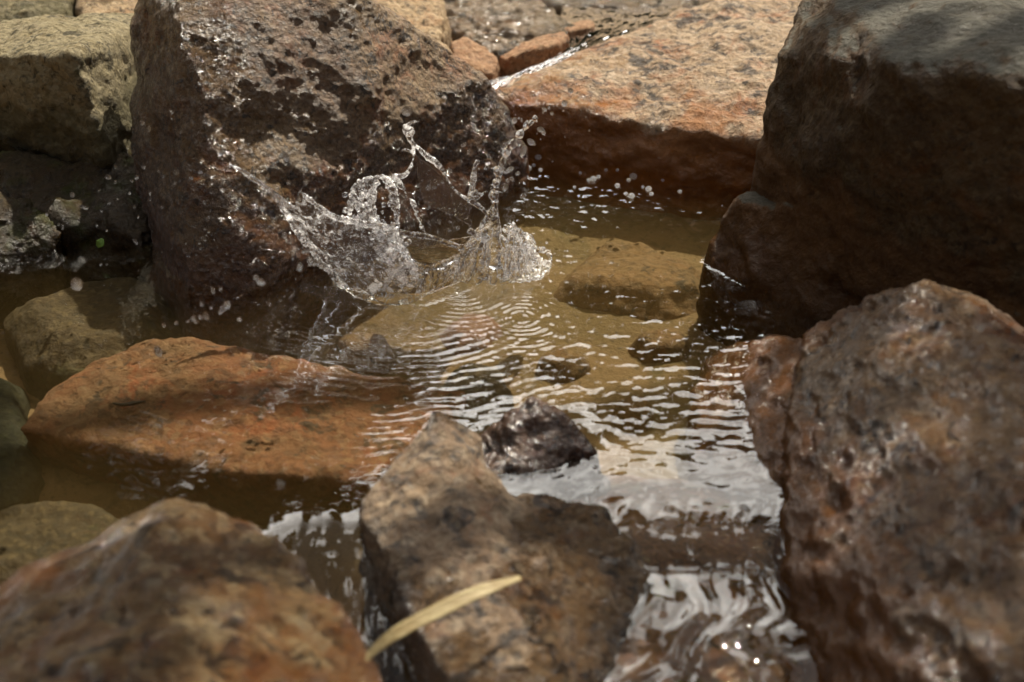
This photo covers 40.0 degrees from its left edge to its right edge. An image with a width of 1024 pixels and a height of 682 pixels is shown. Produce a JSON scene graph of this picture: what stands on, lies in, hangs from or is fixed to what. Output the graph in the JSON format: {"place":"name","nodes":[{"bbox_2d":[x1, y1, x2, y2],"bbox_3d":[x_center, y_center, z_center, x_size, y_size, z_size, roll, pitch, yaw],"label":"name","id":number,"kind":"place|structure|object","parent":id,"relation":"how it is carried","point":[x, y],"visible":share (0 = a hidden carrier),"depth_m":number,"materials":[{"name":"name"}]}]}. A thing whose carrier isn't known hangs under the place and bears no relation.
{"place":"outdoors","nodes":[
{"label":"outdoors","id":0,"kind":"place"},
{"bbox_2d":[253,274,258,280],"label":"water droplet","id":1,"kind":"object","parent":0,"point":[255,277],"visible":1,"depth_m":1.23,"materials":[{"name":"clear liquid"}]},
{"bbox_2d":[0,191,725,658],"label":"ground","id":2,"kind":"structure","parent":0,"point":[534,319],"depth_m":1.51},
{"bbox_2d":[0,378,44,510],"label":"sunken stone","id":3,"kind":"object","parent":2,"relation":"on","point":[22,481],"visible":0.3,"depth_m":1.30,"materials":[{"name":"brown stone"}]},
{"bbox_2d":[0,191,68,328],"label":"rock","id":4,"kind":"object","parent":2,"relation":"on","point":[30,235],"visible":0.56,"depth_m":1.52,"materials":[{"name":"grey stone"}]},
{"bbox_2d":[0,0,75,21],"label":"tan rock","id":5,"kind":"object","parent":2,"relation":"on","point":[14,9],"visible":0.09,"depth_m":1.90,"materials":[{"name":"beige stone"}]},
{"bbox_2d":[0,501,119,583],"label":"sunken stone","id":6,"kind":"object","parent":2,"relation":"on","point":[31,533],"visible":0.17,"depth_m":1.19,"materials":[{"name":"brown stone"}]},
{"bbox_2d":[0,12,136,167],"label":"pale rock","id":7,"kind":"object","parent":2,"relation":"on","point":[67,84],"visible":0.4,"depth_m":1.57,"materials":[{"name":"beige stone"}]},
{"bbox_2d":[0,150,152,286],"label":"ledge rock","id":8,"kind":"object","parent":2,"relation":"on","point":[44,183],"visible":0.39,"depth_m":1.54,"materials":[{"name":"black stone"}]},
{"bbox_2d":[71,278,82,290],"bbox_3d":[-0.359,-0.047,1.162,0.009,0.011,0.012,-2,1,-6],"label":"water droplet","id":9,"kind":"object","parent":2,"relation":"on","point":[76,284],"visible":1,"depth_m":1.16,"materials":[{"name":"clear liquid"}]},
{"bbox_2d":[80,205,88,209],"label":"water droplet","id":10,"kind":"object","parent":2,"relation":"on","point":[84,207],"visible":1,"depth_m":1.43,"materials":[{"name":"clear liquid"}]},
{"bbox_2d":[3,277,183,400],"bbox_3d":[-0.432,0.040,1.520,0.203,0.177,0.214,-16,35,-25],"label":"sunken stone","id":11,"kind":"object","parent":2,"relation":"on","point":[56,339],"visible":0.34,"depth_m":1.46,"materials":[{"name":"brown stone"}]},
{"bbox_2d":[75,0,137,16],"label":"tan rock","id":12,"kind":"object","parent":2,"relation":"on","point":[103,6],"visible":0.07,"depth_m":1.90,"materials":[{"name":"beige stone"}]},
{"bbox_2d":[153,346,162,356],"bbox_3d":[-0.295,0.009,1.172,0.007,0.012,0.009,6,31,9],"label":"water droplet","id":13,"kind":"object","parent":2,"relation":"on","point":[158,351],"visible":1,"depth_m":1.17,"materials":[{"name":"clear liquid"}]},
{"bbox_2d":[173,169,178,174],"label":"water droplet","id":14,"kind":"object","parent":2,"relation":"on","point":[175,171],"visible":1,"depth_m":1.38,"materials":[{"name":"clear liquid"}]},
{"bbox_2d":[0,498,383,681],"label":"mottled boulder","id":15,"kind":"object","parent":2,"relation":"on","point":[175,590],"visible":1,"depth_m":0.94,"materials":[{"name":"brown stone"}]},
{"bbox_2d":[202,311,209,319],"bbox_3d":[-0.271,-0.022,1.247,0.005,0.010,0.006,24,59,34],"label":"water droplet","id":16,"kind":"object","parent":2,"relation":"on","point":[205,315],"visible":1,"depth_m":1.24,"materials":[{"name":"clear liquid"}]},
{"bbox_2d":[219,148,224,155],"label":"water droplet","id":17,"kind":"object","parent":2,"relation":"on","point":[221,151],"visible":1,"depth_m":1.37,"materials":[{"name":"clear liquid"}]},
{"bbox_2d":[223,301,230,309],"bbox_3d":[-0.252,-0.032,1.241,0.007,0.007,0.008,-9,52,-26],"label":"water droplet","id":18,"kind":"object","parent":2,"relation":"on","point":[227,305],"visible":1,"depth_m":1.24,"materials":[{"name":"clear liquid"}]},
{"bbox_2d":[21,337,466,525],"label":"sunken slab","id":19,"kind":"structure","parent":2,"relation":"on","point":[240,433],"depth_m":1.30,"materials":[{"name":"brown stone"}]},
{"bbox_2d":[112,400,145,406],"bbox_3d":[-0.353,0.057,1.295,0.030,0.004,0.008,0,31,0],"label":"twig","id":20,"kind":"object","parent":19,"relation":"on","point":[130,403],"visible":1,"depth_m":1.29,"materials":[{"name":"brown wood"}]},
{"bbox_2d":[256,278,264,285],"bbox_3d":[-0.220,-0.052,1.229,0.009,0.006,0.007,32,38,-9],"label":"water droplet","id":21,"kind":"object","parent":2,"relation":"on","point":[260,281],"visible":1,"depth_m":1.23,"materials":[{"name":"clear liquid"}]},
{"bbox_2d":[129,0,529,358],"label":"boulder","id":22,"kind":"object","parent":2,"relation":"on","point":[321,93],"visible":0.71,"depth_m":1.48,"materials":[{"name":"brown stone"}]},
{"bbox_2d":[326,332,395,376],"bbox_3d":[-0.163,0.054,1.532,0.083,0.137,0.051,0,31,0],"label":"sunken stone","id":23,"kind":"object","parent":2,"relation":"on","point":[366,354],"visible":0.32,"depth_m":1.50,"materials":[{"name":"brown stone"}]},
{"bbox_2d":[376,0,451,48],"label":"tan rock","id":24,"kind":"object","parent":2,"relation":"on","point":[428,17],"visible":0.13,"depth_m":1.88,"materials":[{"name":"beige stone"}]},
{"bbox_2d":[437,40,454,55],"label":"orange stone","id":25,"kind":"object","parent":2,"relation":"on","point":[444,45],"visible":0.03,"depth_m":1.84,"materials":[{"name":"stone"}]},
{"bbox_2d":[439,313,501,354],"bbox_3d":[-0.045,0.035,1.573,0.096,0.131,0.094,0,31,0],"label":"sunken stone","id":26,"kind":"object","parent":2,"relation":"on","point":[468,333],"visible":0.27,"depth_m":1.53,"materials":[{"name":"brown stone"}]},
{"bbox_2d":[450,37,499,85],"bbox_3d":[-0.050,-0.329,1.877,0.073,0.136,0.087,0,31,0],"label":"orange stone","id":27,"kind":"object","parent":2,"relation":"on","point":[477,56],"visible":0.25,"depth_m":1.85,"materials":[{"name":"brown stone"}]},
{"bbox_2d":[441,363,513,434],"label":"water","id":28,"kind":"structure","parent":2,"relation":"on","point":[489,396],"depth_m":1.38,"materials":[{"name":"clear liquid"}]},
{"bbox_2d":[358,411,654,681],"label":"speckled rock","id":29,"kind":"object","parent":2,"relation":"on","point":[444,514],"visible":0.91,"depth_m":1.05,"materials":[{"name":"beige stone"}]},
{"bbox_2d":[444,0,575,62],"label":"streaky rock","id":30,"kind":"object","parent":2,"relation":"on","point":[498,29],"visible":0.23,"depth_m":1.98,"materials":[{"name":"beige stone"}]},
{"bbox_2d":[492,51,571,88],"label":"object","id":31,"kind":"object","parent":2,"relation":"on","point":[531,70],"visible":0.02,"depth_m":1.85,"materials":[{"name":"clear liquid"}]},
{"bbox_2d":[490,5,682,115],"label":"cascade water","id":32,"kind":"structure","parent":31,"relation":"on","point":[610,23],"depth_m":2.00,"materials":[{"name":"clear liquid"}]},
{"bbox_2d":[499,32,569,80],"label":"red slab","id":33,"kind":"structure","parent":2,"relation":"on","point":[522,56],"depth_m":1.87,"materials":[{"name":"brown stone"}]},
{"bbox_2d":[536,347,590,382],"bbox_3d":[0.053,0.070,1.507,0.068,0.138,0.055,-21,37,-31],"label":"sunken stone","id":34,"kind":"object","parent":2,"relation":"on","point":[560,365],"visible":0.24,"depth_m":1.47,"materials":[{"name":"brown stone"}]},
{"bbox_2d":[565,20,594,40],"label":"red slab","id":35,"kind":"structure","parent":2,"relation":"on","point":[581,26],"depth_m":1.97,"materials":[{"name":"brown stone"}]},
{"bbox_2d":[553,242,701,321],"bbox_3d":[0.155,-0.023,1.643,0.230,0.167,0.188,12,33,19],"label":"sunken stone","id":36,"kind":"object","parent":2,"relation":"on","point":[641,281],"visible":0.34,"depth_m":1.57,"materials":[{"name":"brown stone"}]},
{"bbox_2d":[542,0,713,15],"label":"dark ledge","id":37,"kind":"object","parent":2,"relation":"on","point":[557,5],"visible":0.06,"depth_m":2.14,"materials":[{"name":"brown stone"}]},
{"bbox_2d":[609,395,653,432],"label":"sunken stone","id":38,"kind":"object","parent":2,"relation":"on","point":[634,413],"visible":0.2,"depth_m":1.38,"materials":[{"name":"brown stone"}]},
{"bbox_2d":[495,0,801,219],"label":"granite boulder","id":39,"kind":"object","parent":2,"relation":"on","point":[680,105],"visible":0.43,"depth_m":1.72,"materials":[{"name":"brown stone"}]},
{"bbox_2d":[628,328,691,363],"bbox_3d":[0.164,0.053,1.535,0.079,0.143,0.065,-13,33,-20],"label":"sunken stone","id":40,"kind":"object","parent":2,"relation":"on","point":[662,345],"visible":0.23,"depth_m":1.49,"materials":[{"name":"brown stone"}]},
{"bbox_2d":[572,474,803,681],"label":"spill rock","id":41,"kind":"object","parent":2,"relation":"on","point":[714,608],"visible":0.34,"depth_m":1.10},
{"bbox_2d":[684,279,1023,681],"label":"wet boulder","id":42,"kind":"object","parent":2,"relation":"on","point":[865,458],"visible":0.84,"depth_m":1.07,"materials":[{"name":"stone"}]},
{"bbox_2d":[696,0,1023,345],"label":"dark boulder","id":43,"kind":"object","parent":2,"relation":"on","point":[890,150],"visible":0.69,"depth_m":1.33,"materials":[{"name":"stone"}]},
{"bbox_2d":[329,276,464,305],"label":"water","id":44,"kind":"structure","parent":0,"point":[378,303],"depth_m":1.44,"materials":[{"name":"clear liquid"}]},
{"bbox_2d":[96,238,103,247],"bbox_3d":[-0.438,-0.104,1.496,0.009,0.010,0.005,0,31,0],"label":"green leaf","id":45,"kind":"object","parent":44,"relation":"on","point":[100,243],"visible":1,"depth_m":1.50,"materials":[{"name":"green plant"}]},
{"bbox_2d":[297,263,302,271],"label":"water droplet","id":46,"kind":"object","parent":44,"relation":"on","point":[299,267],"visible":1,"depth_m":1.26,"materials":[{"name":"clear liquid"}]},
{"bbox_2d":[307,255,312,264],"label":"water droplet","id":47,"kind":"object","parent":44,"relation":"on","point":[309,259],"visible":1,"depth_m":1.26,"materials":[{"name":"clear liquid"}]},
{"bbox_2d":[319,263,324,268],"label":"water droplet","id":48,"kind":"object","parent":44,"relation":"on","point":[321,265],"visible":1,"depth_m":1.26,"materials":[{"name":"clear liquid"}]},
{"bbox_2d":[229,115,551,304],"bbox_3d":[-0.114,-0.139,1.436,0.315,0.185,0.114,0,31,0],"label":"water splash","id":49,"kind":"object","parent":44,"relation":"on","point":[375,261],"visible":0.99,"depth_m":1.43,"materials":[{"name":"clear liquid"}]},
{"bbox_2d":[283,153,288,161],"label":"water droplet","id":50,"kind":"object","parent":49,"relation":"on","point":[286,157],"visible":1,"depth_m":1.37,"materials":[{"name":"clear liquid"}]},
{"bbox_2d":[402,106,411,115],"bbox_3d":[-0.103,-0.226,1.381,0.010,0.010,0.010,8,32,12],"label":"water droplet","id":51,"kind":"object","parent":49,"relation":"on","point":[406,111],"visible":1,"depth_m":1.38,"materials":[{"name":"clear liquid"}]},
{"bbox_2d":[502,184,507,190],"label":"water droplet","id":52,"kind":"object","parent":49,"relation":"on","point":[504,187],"visible":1,"depth_m":1.44,"materials":[{"name":"clear liquid"}]},
{"bbox_2d":[503,167,513,173],"bbox_3d":[-0.003,-0.174,1.433,0.012,0.005,0.006,-28,24,-3],"label":"water droplet","id":53,"kind":"object","parent":49,"relation":"on","point":[509,170],"visible":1,"depth_m":1.43,"materials":[{"name":"clear liquid"}]},
{"bbox_2d":[520,145,526,156],"bbox_3d":[0.011,-0.192,1.422,0.008,0.011,0.006,-24,38,-34],"label":"water droplet","id":54,"kind":"object","parent":49,"relation":"on","point":[523,150],"visible":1,"depth_m":1.42,"materials":[{"name":"clear liquid"}]},
{"bbox_2d":[520,193,526,198],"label":"water droplet","id":55,"kind":"object","parent":49,"relation":"on","point":[523,195],"visible":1,"depth_m":1.45,"materials":[{"name":"clear liquid"}]},
{"bbox_2d":[527,138,534,144],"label":"water droplet","id":56,"kind":"object","parent":49,"relation":"on","point":[530,141],"visible":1,"depth_m":1.42,"materials":[{"name":"clear liquid"}]},
{"bbox_2d":[537,127,543,131],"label":"water droplet","id":57,"kind":"object","parent":49,"relation":"on","point":[540,129],"visible":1,"depth_m":1.41,"materials":[{"name":"clear liquid"}]},
{"bbox_2d":[479,396,611,501],"bbox_3d":[0.018,0.141,1.223,0.209,0.193,0.101,-6,31,-9],"label":"knob rock","id":58,"kind":"object","parent":44,"relation":"in","point":[534,445],"visible":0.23,"depth_m":1.19,"materials":[{"name":"grey stone"}]},
{"bbox_2d":[628,193,634,198],"bbox_3d":[0.139,-0.169,1.639,0.008,0.006,0.008,18,35,27],"label":"bubble","id":59,"kind":"object","parent":44,"relation":"on","point":[631,195],"visible":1,"depth_m":1.64,"materials":[{"name":"liquid"}]},
{"bbox_2d":[629,173,636,179],"bbox_3d":[0.145,-0.197,1.685,0.009,0.007,0.009,-5,31,-7],"label":"bubble","id":60,"kind":"object","parent":44,"relation":"on","point":[633,176],"visible":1,"depth_m":1.68,"materials":[{"name":"liquid"}]},
{"bbox_2d":[645,186,651,191],"bbox_3d":[0.161,-0.179,1.655,0.008,0.006,0.008,-7,32,-11],"label":"bubble","id":61,"kind":"object","parent":44,"relation":"on","point":[648,188],"visible":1,"depth_m":1.65,"materials":[{"name":"liquid"}]},
{"bbox_2d":[365,576,521,661],"bbox_3d":[-0.045,0.190,0.964,0.121,0.033,0.011,-15,34,-24],"label":"straw blade","id":62,"kind":"object","parent":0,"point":[445,607],"visible":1,"depth_m":0.96,"materials":[{"name":"beige plant"}]},
{"label":"water droplet","id":63,"kind":"object","parent":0,"visible":0},
{"bbox_2d":[219,305,226,311],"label":"water droplet","id":64,"kind":"object","parent":63,"relation":"on","point":[222,309],"visible":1,"depth_m":1.24,"materials":[{"name":"clear liquid"}]}
]}

